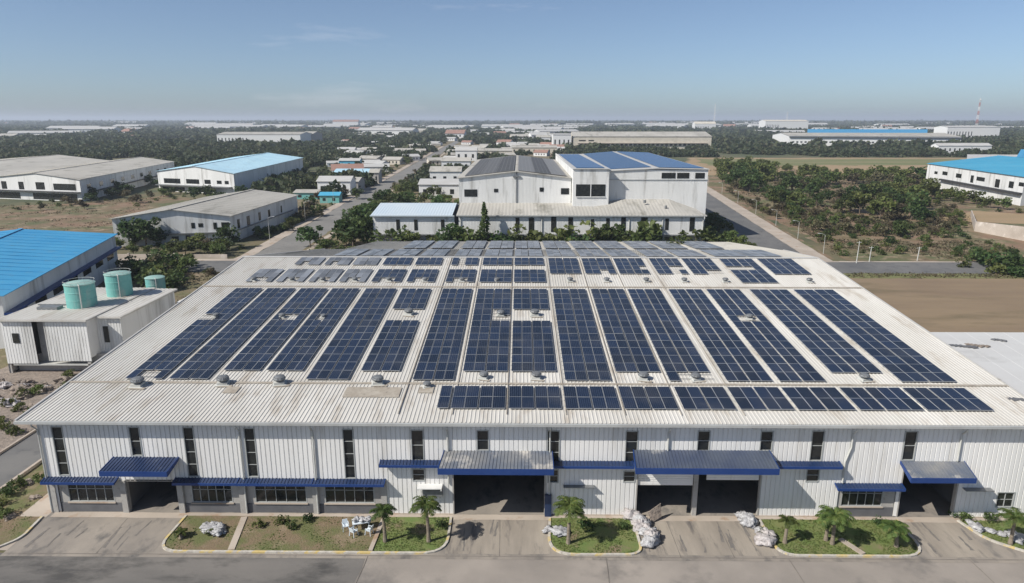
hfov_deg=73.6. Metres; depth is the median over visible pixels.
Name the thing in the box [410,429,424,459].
window
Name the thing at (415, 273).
solar array
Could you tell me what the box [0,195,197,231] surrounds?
bare field
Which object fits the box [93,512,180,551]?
door apron
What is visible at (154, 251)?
shrub
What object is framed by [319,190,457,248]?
dirt yard
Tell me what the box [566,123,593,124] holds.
house
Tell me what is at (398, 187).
tree
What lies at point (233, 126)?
house
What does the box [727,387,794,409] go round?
solar array
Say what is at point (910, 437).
window
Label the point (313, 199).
tree
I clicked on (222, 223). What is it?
window
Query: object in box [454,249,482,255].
solar array
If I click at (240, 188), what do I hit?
tree
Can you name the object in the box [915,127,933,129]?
house
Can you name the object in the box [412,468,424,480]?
window
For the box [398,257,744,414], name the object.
roof conduits
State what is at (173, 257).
shrub
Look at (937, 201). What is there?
tree
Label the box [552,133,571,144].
building
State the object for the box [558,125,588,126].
house
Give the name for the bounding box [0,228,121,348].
blue hall
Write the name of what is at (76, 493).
window
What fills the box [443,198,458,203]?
tree
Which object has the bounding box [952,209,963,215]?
tree
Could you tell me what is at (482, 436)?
window
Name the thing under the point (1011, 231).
retaining wall
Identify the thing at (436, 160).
house
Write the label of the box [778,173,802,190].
tree
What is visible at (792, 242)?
side road pavement
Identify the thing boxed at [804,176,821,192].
tree
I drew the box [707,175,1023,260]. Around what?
scrub ground
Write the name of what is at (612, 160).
solar array
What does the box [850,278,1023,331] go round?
brown field
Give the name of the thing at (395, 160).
house
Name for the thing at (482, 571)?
front road
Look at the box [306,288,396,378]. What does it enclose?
solar array
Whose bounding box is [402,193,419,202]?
tree
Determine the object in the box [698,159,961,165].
green field
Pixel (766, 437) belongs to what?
window
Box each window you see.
[0,192,20,198]
[1,181,6,188]
[11,333,19,342]
[18,182,23,188]
[33,193,77,199]
[35,182,44,189]
[35,295,46,303]
[50,426,70,475]
[53,184,75,190]
[53,285,63,295]
[66,485,114,501]
[83,267,91,276]
[96,260,102,268]
[103,326,109,341]
[107,253,113,260]
[128,426,142,455]
[162,186,184,190]
[164,178,180,183]
[182,427,198,476]
[186,179,198,183]
[191,486,232,502]
[221,222,229,226]
[243,428,258,476]
[246,215,249,225]
[254,486,306,502]
[324,487,374,502]
[342,429,355,478]
[396,220,399,229]
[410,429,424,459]
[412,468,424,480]
[414,220,417,229]
[464,189,476,196]
[476,430,488,450]
[515,218,518,232]
[529,218,533,230]
[547,430,559,460]
[547,469,558,482]
[551,217,555,231]
[561,188,568,193]
[568,217,572,231]
[576,184,604,196]
[621,217,625,231]
[623,470,635,482]
[624,430,638,461]
[641,217,647,230]
[662,173,675,177]
[665,219,668,229]
[677,173,688,177]
[689,217,694,230]
[695,173,704,177]
[696,430,710,450]
[759,431,773,450]
[805,469,819,481]
[809,430,825,460]
[840,491,883,505]
[901,431,918,460]
[976,177,984,181]
[994,179,999,187]
[995,492,1015,507]
[1008,181,1013,187]
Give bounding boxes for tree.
[37,203,46,208]
[61,196,75,202]
[74,199,88,208]
[83,192,99,201]
[87,187,98,195]
[103,187,119,197]
[114,181,125,186]
[114,185,127,191]
[115,218,141,244]
[115,237,120,245]
[121,189,130,198]
[123,184,134,192]
[125,216,161,245]
[126,244,139,253]
[128,193,142,201]
[128,236,139,245]
[141,245,152,253]
[142,227,169,241]
[144,174,155,183]
[144,190,154,198]
[147,253,167,265]
[148,179,158,184]
[157,188,167,196]
[162,263,172,270]
[164,239,182,247]
[167,187,176,192]
[167,246,179,253]
[173,526,187,538]
[174,240,195,253]
[184,232,205,244]
[185,187,201,197]
[193,241,211,253]
[198,237,212,250]
[200,184,210,191]
[203,189,214,194]
[203,267,219,276]
[209,238,230,247]
[209,242,226,253]
[212,223,240,248]
[213,239,230,253]
[233,185,247,191]
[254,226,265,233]
[283,217,300,230]
[295,206,310,214]
[295,225,324,247]
[298,210,312,218]
[300,196,318,205]
[302,200,314,209]
[310,204,323,212]
[313,191,319,198]
[314,210,323,215]
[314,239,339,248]
[330,217,374,246]
[340,206,368,222]
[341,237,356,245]
[346,212,377,242]
[349,187,363,198]
[361,202,378,207]
[365,204,376,211]
[369,503,396,542]
[372,191,387,200]
[374,199,388,203]
[378,189,391,198]
[383,192,394,202]
[391,192,412,202]
[393,184,404,192]
[401,181,409,187]
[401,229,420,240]
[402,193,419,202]
[406,183,416,190]
[409,495,441,541]
[417,192,428,202]
[426,184,441,196]
[427,194,443,202]
[435,222,466,240]
[441,194,452,199]
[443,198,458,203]
[451,225,470,241]
[553,495,584,544]
[587,227,612,241]
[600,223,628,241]
[611,235,629,240]
[704,225,716,232]
[705,214,715,223]
[708,212,720,217]
[709,237,726,241]
[720,221,733,230]
[722,230,737,241]
[725,168,747,186]
[725,186,733,191]
[729,178,740,188]
[733,162,755,171]
[733,235,748,243]
[738,180,750,189]
[739,175,758,190]
[741,241,756,245]
[747,171,767,190]
[759,175,774,184]
[759,186,766,191]
[765,184,784,196]
[767,187,785,205]
[773,178,781,185]
[776,172,787,179]
[776,201,786,209]
[777,188,797,201]
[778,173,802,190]
[778,514,799,543]
[785,191,805,204]
[790,204,799,210]
[792,214,801,218]
[795,206,803,214]
[797,196,815,207]
[801,181,811,188]
[803,183,823,194]
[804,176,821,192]
[808,192,825,205]
[808,219,823,229]
[809,216,823,224]
[810,209,819,215]
[811,174,831,184]
[813,514,837,540]
[816,504,856,544]
[817,169,840,183]
[821,191,832,201]
[821,222,833,230]
[828,215,839,223]
[831,184,842,190]
[831,199,852,210]
[834,189,846,199]
[834,222,843,228]
[839,192,865,211]
[842,222,855,231]
[845,190,874,213]
[846,173,859,182]
[846,184,875,195]
[850,214,859,219]
[855,219,864,225]
[855,224,865,230]
[859,170,872,181]
[860,218,870,225]
[864,183,882,198]
[865,170,886,181]
[868,196,898,218]
[872,223,885,233]
[875,192,894,201]
[876,225,889,236]
[877,519,911,547]
[878,199,905,214]
[879,181,894,188]
[882,188,899,198]
[883,173,895,181]
[883,205,906,219]
[886,187,908,196]
[890,182,906,190]
[891,224,910,236]
[892,219,906,228]
[893,175,903,184]
[893,194,906,202]
[901,196,928,219]
[904,177,915,185]
[904,184,928,195]
[904,193,931,206]
[905,190,930,203]
[906,174,920,183]
[908,166,927,181]
[910,207,935,220]
[919,179,940,193]
[921,177,940,183]
[923,211,938,219]
[924,217,933,222]
[926,227,940,233]
[932,219,943,224]
[933,199,940,203]
[935,191,948,198]
[935,208,946,214]
[939,189,951,194]
[939,221,951,227]
[942,204,952,210]
[945,212,954,217]
[946,186,959,198]
[948,203,957,209]
[949,216,959,225]
[951,191,960,197]
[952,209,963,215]
[954,189,967,196]
[954,196,965,202]
[956,212,966,217]
[960,220,968,225]
[966,190,985,203]
[981,196,999,207]
[994,196,1012,208]
[994,507,1023,544]
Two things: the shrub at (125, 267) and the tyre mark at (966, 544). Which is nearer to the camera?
the tyre mark at (966, 544)
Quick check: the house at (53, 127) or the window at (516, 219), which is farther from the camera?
the house at (53, 127)
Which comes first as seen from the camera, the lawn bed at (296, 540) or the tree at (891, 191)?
the lawn bed at (296, 540)
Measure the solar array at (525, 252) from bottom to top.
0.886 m
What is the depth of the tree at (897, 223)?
213.20 m
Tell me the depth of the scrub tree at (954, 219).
232.97 m
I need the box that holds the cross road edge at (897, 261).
[824,261,978,261]
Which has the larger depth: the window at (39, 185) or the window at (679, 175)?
the window at (39, 185)
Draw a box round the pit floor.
[941,211,1023,223]
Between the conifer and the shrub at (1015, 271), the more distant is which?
the conifer
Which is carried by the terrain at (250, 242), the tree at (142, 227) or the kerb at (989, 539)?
the tree at (142, 227)
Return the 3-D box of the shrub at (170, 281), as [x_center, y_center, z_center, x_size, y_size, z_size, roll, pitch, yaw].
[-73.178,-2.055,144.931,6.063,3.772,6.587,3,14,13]
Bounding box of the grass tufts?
[2,515,1023,554]
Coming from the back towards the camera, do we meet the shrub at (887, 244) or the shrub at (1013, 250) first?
the shrub at (887, 244)
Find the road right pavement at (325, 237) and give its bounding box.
[307,151,446,249]
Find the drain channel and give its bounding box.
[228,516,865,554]
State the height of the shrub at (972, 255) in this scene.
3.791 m
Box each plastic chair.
[342,518,348,531]
[349,527,358,536]
[365,524,373,536]
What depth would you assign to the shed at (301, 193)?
310.17 m
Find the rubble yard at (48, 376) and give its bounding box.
[0,366,82,450]
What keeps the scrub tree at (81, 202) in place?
on the bare field at (12, 221)
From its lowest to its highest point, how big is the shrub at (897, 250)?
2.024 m
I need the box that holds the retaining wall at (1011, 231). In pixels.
[970,210,1023,240]
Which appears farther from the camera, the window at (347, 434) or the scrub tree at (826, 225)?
the scrub tree at (826, 225)
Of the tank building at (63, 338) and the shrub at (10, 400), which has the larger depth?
the tank building at (63, 338)
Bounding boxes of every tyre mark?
[24,527,48,546]
[102,527,120,547]
[113,526,130,545]
[679,535,686,551]
[718,526,723,541]
[725,533,733,547]
[738,521,750,536]
[921,522,939,540]
[958,536,974,550]
[960,528,971,539]
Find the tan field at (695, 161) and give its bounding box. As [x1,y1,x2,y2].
[685,158,966,175]
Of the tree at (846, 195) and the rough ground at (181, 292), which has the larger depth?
the tree at (846, 195)
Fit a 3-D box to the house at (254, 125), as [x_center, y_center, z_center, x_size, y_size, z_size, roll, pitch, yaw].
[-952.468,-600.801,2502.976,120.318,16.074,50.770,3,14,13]
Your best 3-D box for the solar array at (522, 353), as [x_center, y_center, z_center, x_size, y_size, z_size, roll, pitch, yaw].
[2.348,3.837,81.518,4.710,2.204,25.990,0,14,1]
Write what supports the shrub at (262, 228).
on the terrain at (250, 242)
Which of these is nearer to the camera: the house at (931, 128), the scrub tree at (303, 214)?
the scrub tree at (303, 214)
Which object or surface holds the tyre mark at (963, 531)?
on the door apron at (950, 543)
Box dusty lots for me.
[297,162,409,219]
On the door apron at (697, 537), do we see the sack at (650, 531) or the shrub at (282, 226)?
the sack at (650, 531)
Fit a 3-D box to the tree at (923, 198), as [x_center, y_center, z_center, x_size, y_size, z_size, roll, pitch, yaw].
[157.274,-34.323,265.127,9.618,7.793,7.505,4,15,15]
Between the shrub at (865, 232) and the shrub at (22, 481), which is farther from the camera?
the shrub at (865, 232)
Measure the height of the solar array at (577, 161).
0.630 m
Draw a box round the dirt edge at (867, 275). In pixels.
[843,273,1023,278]
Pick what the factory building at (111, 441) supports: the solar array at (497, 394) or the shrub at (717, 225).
the solar array at (497, 394)
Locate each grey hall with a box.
[0,155,108,175]
[0,157,174,200]
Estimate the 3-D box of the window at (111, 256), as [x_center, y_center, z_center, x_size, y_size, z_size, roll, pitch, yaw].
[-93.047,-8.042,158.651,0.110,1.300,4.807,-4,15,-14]
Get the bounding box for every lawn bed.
[0,516,38,544]
[165,516,381,550]
[373,517,449,550]
[551,518,638,552]
[761,519,917,554]
[961,520,1023,548]
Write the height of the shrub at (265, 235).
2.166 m
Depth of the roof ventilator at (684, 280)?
96.95 m
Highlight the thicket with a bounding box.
[713,155,924,180]
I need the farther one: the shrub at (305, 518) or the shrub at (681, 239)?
the shrub at (681, 239)
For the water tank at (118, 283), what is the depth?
107.00 m
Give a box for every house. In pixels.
[0,133,20,136]
[7,130,74,134]
[46,126,101,129]
[62,127,120,131]
[112,124,151,126]
[184,122,217,124]
[195,124,240,128]
[195,126,231,128]
[213,123,254,124]
[241,125,269,126]
[276,125,307,127]
[308,125,349,127]
[316,176,355,194]
[324,124,359,125]
[326,161,338,166]
[331,164,363,171]
[337,147,356,149]
[338,158,362,163]
[344,150,367,152]
[355,177,364,190]
[357,128,418,134]
[359,155,383,159]
[360,147,376,150]
[362,160,389,163]
[364,163,389,171]
[368,169,382,182]
[382,157,404,164]
[394,148,413,151]
[402,154,419,160]
[426,125,470,128]
[426,157,440,164]
[428,141,442,144]
[441,157,471,165]
[445,130,466,137]
[447,137,456,140]
[455,147,477,160]
[461,140,473,144]
[471,145,487,147]
[481,124,522,127]
[496,139,513,144]
[500,125,543,127]
[509,134,528,137]
[514,127,563,130]
[528,132,547,136]
[533,150,549,155]
[534,129,577,132]
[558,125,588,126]
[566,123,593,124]
[605,123,634,124]
[645,124,686,127]
[655,123,687,124]
[755,130,804,131]
[859,128,916,128]
[873,124,910,125]
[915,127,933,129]
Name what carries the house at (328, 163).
on the terrain at (250, 242)
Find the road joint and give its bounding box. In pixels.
[41,553,1005,559]
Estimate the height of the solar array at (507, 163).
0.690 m
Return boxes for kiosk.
[318,192,342,202]
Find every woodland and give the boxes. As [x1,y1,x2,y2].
[0,119,1023,124]
[0,123,1023,133]
[0,130,1023,151]
[0,144,451,198]
[399,146,596,191]
[584,144,1023,156]
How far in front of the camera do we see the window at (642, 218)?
190.37 m
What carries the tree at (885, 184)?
on the scrub ground at (967, 205)
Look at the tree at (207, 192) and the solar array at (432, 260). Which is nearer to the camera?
the solar array at (432, 260)
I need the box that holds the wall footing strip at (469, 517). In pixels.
[50,512,1020,522]
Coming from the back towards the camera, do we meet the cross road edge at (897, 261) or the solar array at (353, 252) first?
the cross road edge at (897, 261)
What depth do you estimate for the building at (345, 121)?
3029.12 m
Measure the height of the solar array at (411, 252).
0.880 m
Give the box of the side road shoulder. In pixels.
[707,185,837,260]
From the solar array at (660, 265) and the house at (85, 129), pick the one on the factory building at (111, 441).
the solar array at (660, 265)
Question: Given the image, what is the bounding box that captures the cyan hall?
[155,152,302,193]
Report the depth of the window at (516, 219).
190.98 m
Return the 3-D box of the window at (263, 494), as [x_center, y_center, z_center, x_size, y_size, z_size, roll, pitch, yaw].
[-21.123,18.464,62.606,4.760,1.860,0.155,0,14,1]
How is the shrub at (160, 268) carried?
on the rough ground at (181, 292)
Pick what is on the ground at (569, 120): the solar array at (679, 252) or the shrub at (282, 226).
the shrub at (282, 226)
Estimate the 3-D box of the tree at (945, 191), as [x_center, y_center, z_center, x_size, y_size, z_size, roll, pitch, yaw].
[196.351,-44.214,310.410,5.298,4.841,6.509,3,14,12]
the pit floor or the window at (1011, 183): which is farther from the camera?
the window at (1011, 183)
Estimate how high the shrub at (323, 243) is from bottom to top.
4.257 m
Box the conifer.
[476,201,494,241]
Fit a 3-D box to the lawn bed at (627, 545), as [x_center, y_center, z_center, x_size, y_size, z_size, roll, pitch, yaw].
[7.053,21.170,59.386,7.667,0.001,5.369,0,14,1]
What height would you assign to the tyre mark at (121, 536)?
0.001 m
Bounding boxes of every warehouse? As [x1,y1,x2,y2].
[111,189,297,245]
[571,131,711,148]
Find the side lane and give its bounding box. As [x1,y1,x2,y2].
[0,431,40,486]
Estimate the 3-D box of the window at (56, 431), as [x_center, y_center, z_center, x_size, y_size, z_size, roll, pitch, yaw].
[-40.624,14.362,61.656,1.060,4.860,0.155,0,14,1]
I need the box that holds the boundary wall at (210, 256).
[117,253,227,258]
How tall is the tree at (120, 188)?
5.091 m
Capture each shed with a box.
[293,189,320,198]
[334,169,369,174]
[418,179,458,197]
[429,166,462,178]
[967,154,1016,158]
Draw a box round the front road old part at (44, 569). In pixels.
[0,553,364,582]
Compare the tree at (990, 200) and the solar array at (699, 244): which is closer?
the solar array at (699, 244)
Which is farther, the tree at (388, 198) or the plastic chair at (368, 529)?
the tree at (388, 198)
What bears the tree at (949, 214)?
on the scrub ground at (967, 205)
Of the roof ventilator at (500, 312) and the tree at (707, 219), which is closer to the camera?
the roof ventilator at (500, 312)
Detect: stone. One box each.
[3,512,17,520]
[24,480,33,486]
[28,494,41,499]
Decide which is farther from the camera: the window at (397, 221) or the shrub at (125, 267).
the window at (397, 221)
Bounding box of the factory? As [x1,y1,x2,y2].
[456,151,709,241]
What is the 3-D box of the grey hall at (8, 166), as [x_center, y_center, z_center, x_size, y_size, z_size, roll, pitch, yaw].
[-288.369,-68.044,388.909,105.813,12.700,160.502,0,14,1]
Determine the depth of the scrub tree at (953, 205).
272.35 m
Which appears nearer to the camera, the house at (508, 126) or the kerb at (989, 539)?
the kerb at (989, 539)
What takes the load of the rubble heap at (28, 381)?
on the rubble yard at (48, 376)
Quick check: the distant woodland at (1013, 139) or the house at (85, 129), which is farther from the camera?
the house at (85, 129)
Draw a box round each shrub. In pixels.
[0,397,15,406]
[0,419,9,429]
[0,482,19,496]
[0,493,9,506]
[0,507,13,518]
[4,421,24,435]
[8,474,27,486]
[10,402,25,411]
[13,387,29,398]
[29,384,44,394]
[32,472,44,482]
[61,369,74,375]
[113,259,142,269]
[115,260,141,276]
[117,255,136,265]
[127,260,151,275]
[131,267,161,286]
[138,255,153,264]
[145,265,174,276]
[146,247,170,258]
[149,254,176,265]
[150,259,180,271]
[158,270,188,285]
[159,265,180,275]
[165,253,179,262]
[165,271,183,288]
[174,257,199,270]
[175,253,194,267]
[251,517,265,527]
[252,227,266,235]
[256,232,271,238]
[273,514,288,525]
[276,223,287,230]
[285,519,296,529]
[302,513,313,522]
[367,224,410,242]
[421,235,441,241]
[435,518,446,529]
[460,229,497,241]
[488,230,512,241]
[497,230,525,241]
[507,223,553,241]
[544,220,597,241]
[563,232,594,241]
[577,516,594,530]
[617,219,663,241]
[618,520,629,528]
[666,235,686,243]
[672,225,720,241]
[711,217,723,224]
[711,220,721,230]
[814,229,826,236]
[822,228,832,234]
[822,232,835,240]
[832,241,843,247]
[837,249,849,255]
[849,233,857,238]
[856,238,872,245]
[859,229,871,234]
[868,245,879,250]
[872,514,886,528]
[876,249,886,254]
[878,241,890,246]
[883,236,896,243]
[892,247,904,253]
[895,245,908,251]
[906,224,915,229]
[915,234,929,240]
[918,219,927,226]
[922,237,934,246]
[928,230,940,235]
[940,230,954,237]
[949,246,962,255]
[955,258,971,267]
[956,231,968,235]
[957,511,974,520]
[963,248,993,262]
[973,247,1007,265]
[983,512,998,522]
[984,258,1010,274]
[990,251,1022,266]
[992,242,1006,248]
[1002,253,1023,269]
[1004,265,1023,277]
[1006,246,1019,253]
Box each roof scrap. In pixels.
[949,344,977,348]
[964,343,990,347]
[990,338,1006,341]
[1007,397,1023,400]
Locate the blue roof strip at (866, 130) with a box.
[807,129,927,132]
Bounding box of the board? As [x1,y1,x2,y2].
[648,503,661,522]
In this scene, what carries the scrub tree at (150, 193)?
on the bare field at (12, 221)
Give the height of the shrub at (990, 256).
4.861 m
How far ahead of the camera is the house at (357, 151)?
656.58 m
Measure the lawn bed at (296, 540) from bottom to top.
0.001 m
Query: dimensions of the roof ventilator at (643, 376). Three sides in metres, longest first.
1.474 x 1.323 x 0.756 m
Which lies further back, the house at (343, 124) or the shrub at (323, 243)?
the house at (343, 124)
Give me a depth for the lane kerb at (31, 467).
71.85 m
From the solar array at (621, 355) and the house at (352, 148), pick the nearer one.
the solar array at (621, 355)
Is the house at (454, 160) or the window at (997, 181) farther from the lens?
the house at (454, 160)
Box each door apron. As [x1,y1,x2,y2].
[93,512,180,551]
[445,514,549,554]
[641,515,778,555]
[904,522,995,557]
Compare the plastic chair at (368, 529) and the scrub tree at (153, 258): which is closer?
the plastic chair at (368, 529)
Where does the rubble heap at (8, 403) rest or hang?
on the rubble yard at (48, 376)
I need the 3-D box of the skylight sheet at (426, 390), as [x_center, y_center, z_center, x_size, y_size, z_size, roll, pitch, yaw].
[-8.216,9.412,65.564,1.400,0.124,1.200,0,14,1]
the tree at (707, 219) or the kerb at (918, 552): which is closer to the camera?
the kerb at (918, 552)
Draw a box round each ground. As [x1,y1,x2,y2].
[0,273,214,434]
[20,120,1020,120]
[410,138,552,163]
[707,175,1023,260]
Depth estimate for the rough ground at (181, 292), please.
147.43 m
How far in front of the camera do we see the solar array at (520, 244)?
128.53 m
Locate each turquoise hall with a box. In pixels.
[926,155,1023,205]
[1017,149,1023,156]
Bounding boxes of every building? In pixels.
[0,287,177,372]
[13,241,1023,517]
[305,131,322,140]
[332,120,359,123]
[372,125,392,127]
[477,148,512,154]
[512,145,556,152]
[536,135,550,139]
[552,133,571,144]
[692,121,715,128]
[758,120,808,128]
[931,143,991,152]
[934,126,999,137]
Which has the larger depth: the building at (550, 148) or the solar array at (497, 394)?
the building at (550, 148)
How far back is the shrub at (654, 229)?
185.32 m
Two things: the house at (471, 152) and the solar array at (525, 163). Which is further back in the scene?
the house at (471, 152)
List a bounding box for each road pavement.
[232,146,443,259]
[707,186,831,260]
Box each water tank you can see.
[62,277,97,308]
[103,268,132,297]
[144,275,165,288]
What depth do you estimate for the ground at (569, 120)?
24572.78 m
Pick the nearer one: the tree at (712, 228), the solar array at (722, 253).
the solar array at (722, 253)
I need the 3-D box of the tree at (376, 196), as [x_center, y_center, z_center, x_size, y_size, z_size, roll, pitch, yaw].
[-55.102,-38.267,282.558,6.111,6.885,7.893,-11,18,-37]
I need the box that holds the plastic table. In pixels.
[352,519,369,527]
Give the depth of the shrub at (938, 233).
212.85 m
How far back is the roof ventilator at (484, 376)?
67.67 m
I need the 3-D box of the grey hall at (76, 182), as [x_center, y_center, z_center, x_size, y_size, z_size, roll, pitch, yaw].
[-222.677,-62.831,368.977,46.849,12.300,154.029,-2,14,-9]
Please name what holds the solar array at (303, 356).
on the factory building at (111, 441)
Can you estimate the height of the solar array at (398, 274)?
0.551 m
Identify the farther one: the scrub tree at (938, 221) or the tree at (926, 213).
the tree at (926, 213)
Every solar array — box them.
[126,288,262,378]
[169,288,295,378]
[224,288,327,369]
[245,269,283,280]
[267,288,359,369]
[276,269,313,281]
[295,257,325,264]
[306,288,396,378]
[308,269,343,281]
[324,257,353,264]
[335,249,369,255]
[339,269,372,281]
[352,257,380,264]
[361,249,393,255]
[361,288,430,370]
[371,269,406,281]
[382,257,412,264]
[389,249,422,255]
[402,241,433,247]
[406,269,438,281]
[412,288,471,379]
[415,257,442,264]
[420,249,449,255]
[430,241,457,247]
[436,386,452,407]
[445,269,475,281]
[450,386,506,407]
[451,257,478,264]
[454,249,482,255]
[461,241,486,247]
[463,289,510,370]
[465,158,490,175]
[479,269,511,281]
[480,157,502,173]
[482,257,512,264]
[484,249,512,255]
[488,241,513,247]
[496,155,515,171]
[508,386,561,408]
[511,289,556,370]
[514,249,542,255]
[514,258,543,264]
[514,269,545,281]
[515,241,540,247]
[518,155,534,171]
[531,157,550,173]
[542,241,569,247]
[543,158,565,175]
[545,249,575,255]
[548,258,580,273]
[552,289,611,380]
[559,154,603,167]
[562,386,620,408]
[568,241,598,247]
[575,249,607,255]
[581,258,615,273]
[585,151,649,168]
[590,289,659,371]
[594,241,625,247]
[604,249,638,255]
[613,258,649,273]
[617,151,702,167]
[618,386,678,408]
[622,241,657,247]
[627,289,711,380]
[636,249,672,255]
[648,241,685,247]
[649,258,688,273]
[667,249,705,255]
[668,289,772,380]
[674,387,736,409]
[681,258,720,273]
[682,241,721,247]
[701,250,745,255]
[706,289,825,380]
[720,259,778,282]
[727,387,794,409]
[732,250,779,255]
[749,289,881,372]
[758,259,810,273]
[781,387,855,409]
[793,289,956,381]
[839,387,923,409]
[902,388,993,410]
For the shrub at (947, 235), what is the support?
on the scrub ground at (967, 205)
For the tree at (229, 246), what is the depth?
187.17 m
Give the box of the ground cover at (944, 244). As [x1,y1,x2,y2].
[0,166,1014,521]
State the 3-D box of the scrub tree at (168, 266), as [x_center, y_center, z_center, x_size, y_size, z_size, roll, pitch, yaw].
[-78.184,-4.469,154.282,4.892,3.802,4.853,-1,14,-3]
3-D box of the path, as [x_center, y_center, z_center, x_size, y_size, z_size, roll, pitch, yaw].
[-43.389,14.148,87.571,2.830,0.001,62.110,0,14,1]
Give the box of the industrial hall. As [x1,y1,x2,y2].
[217,132,311,141]
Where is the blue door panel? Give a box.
[545,494,551,516]
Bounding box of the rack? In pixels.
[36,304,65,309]
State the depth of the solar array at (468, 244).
128.41 m
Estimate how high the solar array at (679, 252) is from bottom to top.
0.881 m
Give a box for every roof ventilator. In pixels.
[128,376,148,389]
[215,374,232,386]
[249,276,256,281]
[272,374,289,386]
[278,313,286,318]
[288,277,295,281]
[318,277,325,281]
[351,277,357,281]
[371,374,387,386]
[385,277,392,281]
[402,307,414,316]
[423,381,431,388]
[459,277,466,282]
[478,371,489,380]
[496,309,504,315]
[529,308,542,316]
[530,370,543,381]
[566,277,575,282]
[603,277,611,282]
[637,371,652,382]
[642,277,651,282]
[680,277,689,282]
[688,372,705,382]
[722,277,730,282]
[745,313,753,319]
[806,278,812,282]
[855,372,874,382]
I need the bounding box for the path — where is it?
[0,493,51,549]
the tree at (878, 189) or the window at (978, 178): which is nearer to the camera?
the tree at (878, 189)
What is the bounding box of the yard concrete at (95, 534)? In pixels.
[0,512,1023,562]
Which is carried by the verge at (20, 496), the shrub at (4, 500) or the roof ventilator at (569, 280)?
the shrub at (4, 500)
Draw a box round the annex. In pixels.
[370,203,458,240]
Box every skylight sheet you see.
[222,386,239,392]
[342,387,401,396]
[418,387,433,392]
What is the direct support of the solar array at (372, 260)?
on the factory building at (111, 441)
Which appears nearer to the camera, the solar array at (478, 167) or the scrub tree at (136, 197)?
the solar array at (478, 167)
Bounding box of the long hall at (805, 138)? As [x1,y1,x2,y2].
[772,133,960,145]
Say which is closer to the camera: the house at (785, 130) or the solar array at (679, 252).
the solar array at (679, 252)
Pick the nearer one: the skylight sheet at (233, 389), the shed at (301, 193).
the skylight sheet at (233, 389)
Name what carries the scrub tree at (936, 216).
on the scrub ground at (967, 205)
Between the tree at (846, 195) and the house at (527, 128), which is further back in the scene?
the house at (527, 128)
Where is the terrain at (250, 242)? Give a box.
[0,138,1019,552]
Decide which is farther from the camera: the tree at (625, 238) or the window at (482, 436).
the tree at (625, 238)
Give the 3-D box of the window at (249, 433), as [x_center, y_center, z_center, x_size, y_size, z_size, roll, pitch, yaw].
[-23.400,14.458,61.482,1.010,4.860,0.155,0,14,1]
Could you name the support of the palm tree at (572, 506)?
on the lawn bed at (627, 545)
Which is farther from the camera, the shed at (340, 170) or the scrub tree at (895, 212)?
the shed at (340, 170)
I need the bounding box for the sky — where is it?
[0,0,1023,119]
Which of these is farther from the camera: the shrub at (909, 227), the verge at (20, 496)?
the shrub at (909, 227)
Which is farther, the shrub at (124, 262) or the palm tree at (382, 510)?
the shrub at (124, 262)
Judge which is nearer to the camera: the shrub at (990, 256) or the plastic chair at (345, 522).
the plastic chair at (345, 522)
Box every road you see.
[119,260,1010,273]
[255,138,460,254]
[354,559,1023,582]
[706,193,798,252]
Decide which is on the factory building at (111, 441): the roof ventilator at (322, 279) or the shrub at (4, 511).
the roof ventilator at (322, 279)
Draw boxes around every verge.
[0,463,47,515]
[118,259,236,260]
[302,146,452,250]
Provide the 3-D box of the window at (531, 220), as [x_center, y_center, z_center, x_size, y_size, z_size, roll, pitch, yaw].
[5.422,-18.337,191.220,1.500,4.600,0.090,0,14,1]
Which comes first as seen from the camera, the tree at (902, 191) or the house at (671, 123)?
the tree at (902, 191)
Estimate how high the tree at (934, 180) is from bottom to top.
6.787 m
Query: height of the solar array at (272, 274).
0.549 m
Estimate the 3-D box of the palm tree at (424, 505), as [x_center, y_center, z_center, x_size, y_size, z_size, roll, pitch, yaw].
[-7.272,19.407,57.991,2.792,4.107,2.996,0,14,1]
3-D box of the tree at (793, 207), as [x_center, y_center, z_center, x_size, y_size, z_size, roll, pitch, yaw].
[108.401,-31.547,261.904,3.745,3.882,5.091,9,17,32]
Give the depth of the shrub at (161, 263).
155.41 m
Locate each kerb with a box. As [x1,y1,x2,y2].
[0,429,41,489]
[0,516,43,547]
[162,515,369,553]
[370,517,451,553]
[548,517,641,555]
[758,519,920,557]
[957,520,1023,551]
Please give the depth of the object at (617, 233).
187.66 m
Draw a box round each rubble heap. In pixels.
[0,381,12,389]
[0,398,20,406]
[9,383,31,394]
[13,378,27,385]
[14,378,34,384]
[16,390,32,399]
[20,403,33,410]
[31,381,49,389]
[42,386,53,391]
[53,376,72,384]
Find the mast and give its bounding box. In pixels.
[975,99,981,124]
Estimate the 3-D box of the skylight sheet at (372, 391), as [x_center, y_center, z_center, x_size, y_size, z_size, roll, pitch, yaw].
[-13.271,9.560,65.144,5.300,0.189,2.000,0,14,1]
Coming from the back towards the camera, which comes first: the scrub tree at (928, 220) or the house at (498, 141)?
the house at (498, 141)
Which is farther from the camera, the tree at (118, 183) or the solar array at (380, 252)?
the tree at (118, 183)
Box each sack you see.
[199,522,209,528]
[200,523,217,533]
[210,521,226,536]
[352,516,359,522]
[363,515,370,521]
[548,525,566,537]
[620,507,641,520]
[632,518,647,531]
[636,514,651,524]
[638,527,647,535]
[640,533,660,548]
[642,523,651,527]
[643,527,659,537]
[734,511,758,523]
[740,517,758,526]
[747,521,755,528]
[753,532,776,546]
[761,527,776,536]
[765,533,777,546]
[965,519,985,532]
[984,527,997,533]
[996,530,1006,536]
[1004,529,1023,544]
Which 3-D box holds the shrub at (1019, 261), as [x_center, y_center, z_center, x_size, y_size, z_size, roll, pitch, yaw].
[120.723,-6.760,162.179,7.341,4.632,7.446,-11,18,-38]

